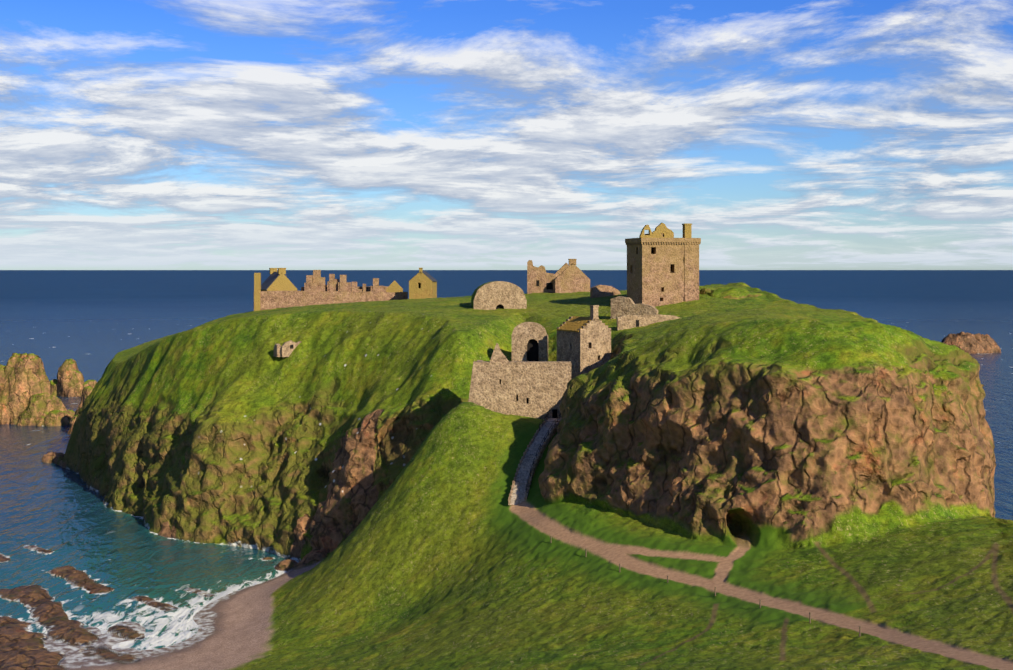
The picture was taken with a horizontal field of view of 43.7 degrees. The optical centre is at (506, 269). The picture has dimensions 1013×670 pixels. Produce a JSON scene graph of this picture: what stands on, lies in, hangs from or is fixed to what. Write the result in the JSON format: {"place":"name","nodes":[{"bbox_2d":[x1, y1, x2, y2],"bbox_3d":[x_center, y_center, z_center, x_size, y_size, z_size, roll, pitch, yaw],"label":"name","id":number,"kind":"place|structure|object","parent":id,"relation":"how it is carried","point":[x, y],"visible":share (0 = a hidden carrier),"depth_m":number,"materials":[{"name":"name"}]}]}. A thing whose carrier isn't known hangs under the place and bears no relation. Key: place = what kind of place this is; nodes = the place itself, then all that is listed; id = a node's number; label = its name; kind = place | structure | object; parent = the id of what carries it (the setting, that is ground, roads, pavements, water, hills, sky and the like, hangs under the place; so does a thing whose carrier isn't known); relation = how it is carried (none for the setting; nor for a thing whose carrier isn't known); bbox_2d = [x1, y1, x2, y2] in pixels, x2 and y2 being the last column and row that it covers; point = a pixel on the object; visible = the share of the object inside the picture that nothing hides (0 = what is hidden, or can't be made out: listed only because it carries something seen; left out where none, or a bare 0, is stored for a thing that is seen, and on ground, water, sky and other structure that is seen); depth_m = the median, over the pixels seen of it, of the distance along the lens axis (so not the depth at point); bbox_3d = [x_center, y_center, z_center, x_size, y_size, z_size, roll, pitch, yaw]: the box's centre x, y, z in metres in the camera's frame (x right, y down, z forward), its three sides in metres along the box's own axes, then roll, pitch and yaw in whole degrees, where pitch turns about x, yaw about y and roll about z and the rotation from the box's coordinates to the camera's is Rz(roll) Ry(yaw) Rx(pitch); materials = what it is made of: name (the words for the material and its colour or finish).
{"place":"outdoors","nodes":[
{"label":"outdoors","id":0,"kind":"place"},
{"bbox_2d":[0,282,1012,669],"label":"rocky headland","id":1,"kind":"structure","parent":0,"point":[710,472],"depth_m":161.93,"materials":[{"name":"green plant"}]},
{"bbox_2d":[274,340,300,356],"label":"ruin","id":2,"kind":"object","parent":1,"relation":"on","point":[286,349],"visible":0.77,"depth_m":261.58,"materials":[{"name":"grey stone"}]},
{"bbox_2d":[254,270,407,310],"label":"palace ruins","id":3,"kind":"object","parent":1,"relation":"on","point":[315,290],"visible":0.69,"depth_m":333.70,"materials":[{"name":"beige stone"}]},
{"bbox_2d":[261,268,297,290],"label":"gabled building","id":4,"kind":"structure","parent":3,"relation":"attached to","point":[275,280],"depth_m":335.02,"materials":[{"name":"beige stone"}]},
{"bbox_2d":[408,268,436,298],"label":"palace house","id":5,"kind":"structure","parent":1,"relation":"on","point":[422,284],"depth_m":325.07,"materials":[{"name":"yellow stone"}]},
{"bbox_2d":[471,281,526,309],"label":"ruined vault","id":6,"kind":"object","parent":1,"relation":"on","point":[493,295],"visible":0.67,"depth_m":261.40,"materials":[{"name":"grey stone"}]},
{"bbox_2d":[468,343,570,419],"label":"gatehouse wall","id":7,"kind":"structure","parent":1,"relation":"on","point":[501,383],"depth_m":201.78,"materials":[{"name":"grey stone"}]},
{"bbox_2d":[512,322,547,360],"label":"stone archway","id":8,"kind":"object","parent":1,"relation":"on","point":[529,341],"depth_m":220.98,"materials":[{"name":"grey stone"}]},
{"bbox_2d":[508,417,561,504],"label":"stair steps","id":9,"kind":"structure","parent":1,"relation":"on","point":[518,493],"depth_m":183.99,"materials":[{"name":"grey stone"}]},
{"bbox_2d":[526,412,560,489],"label":"stair railing","id":10,"kind":"object","parent":9,"relation":"on","point":[544,438],"visible":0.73,"depth_m":189.30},
{"bbox_2d":[527,260,556,293],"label":"ruined building","id":11,"kind":"structure","parent":1,"relation":"on","point":[539,279],"depth_m":303.20,"materials":[{"name":"stone"}]},
{"bbox_2d":[553,259,589,292],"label":"stone building","id":12,"kind":"structure","parent":1,"relation":"on","point":[571,277],"depth_m":300.13,"materials":[{"name":"stone"}]},
{"bbox_2d":[557,305,610,378],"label":"benholm lodging","id":13,"kind":"structure","parent":1,"relation":"on","point":[583,345],"depth_m":209.27,"materials":[{"name":"grey stone"}]},
{"bbox_2d":[590,285,679,329],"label":"ruined stone walls","id":14,"kind":"structure","parent":1,"relation":"on","point":[627,313],"depth_m":233.33,"materials":[{"name":"stone"}]},
{"bbox_2d":[550,536,860,636],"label":"fence posts","id":15,"kind":"object","parent":1,"relation":"on","point":[715,589],"visible":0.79,"depth_m":126.00,"materials":[{"name":"brown wood"}]},
{"bbox_2d":[699,286,762,298],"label":"grassy mound","id":16,"kind":"object","parent":1,"relation":"on","point":[734,293],"visible":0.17,"depth_m":251.73,"materials":[{"name":"green plant"}]},
{"bbox_2d":[0,270,1012,649],"bbox_3d":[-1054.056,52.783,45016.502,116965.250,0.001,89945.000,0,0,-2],"label":"sea water","id":17,"kind":"structure","parent":0,"point":[92,322],"depth_m":831.37,"materials":[{"name":"blue liquid"}]},
{"bbox_2d":[0,353,72,426],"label":"sea stack rock","id":18,"kind":"object","parent":17,"relation":"in","point":[27,398],"visible":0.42,"depth_m":430.38,"materials":[{"name":"brown stone"}]},
{"bbox_2d":[64,410,74,415],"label":"sea stack rock","id":19,"kind":"object","parent":17,"relation":"in","point":[72,412],"visible":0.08,"depth_m":429.69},
{"bbox_2d":[50,359,96,396],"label":"sea stack rock","id":20,"kind":"object","parent":17,"relation":"in","point":[69,381],"visible":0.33,"depth_m":523.71,"materials":[{"name":"brown stone"}]},
{"bbox_2d":[67,386,92,433],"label":"sea stack rock","id":21,"kind":"object","parent":17,"relation":"in","point":[86,391],"visible":0.15,"depth_m":406.92,"materials":[{"name":"brown stone"}]},
{"bbox_2d":[941,332,1000,353],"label":"sea stack rock","id":22,"kind":"object","parent":17,"relation":"in","point":[970,343],"visible":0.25,"depth_m":794.93,"materials":[{"name":"brown stone"}]},
{"bbox_2d":[0,0,1012,269],"label":"sky","id":23,"kind":"structure","parent":0,"point":[135,134],"materials":[{"name":"blue"}]},
{"bbox_2d":[625,223,700,306],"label":"keep tower","id":24,"kind":"structure","parent":0,"point":[662,263],"depth_m":246.70,"materials":[{"name":"beige stone"}]}
]}

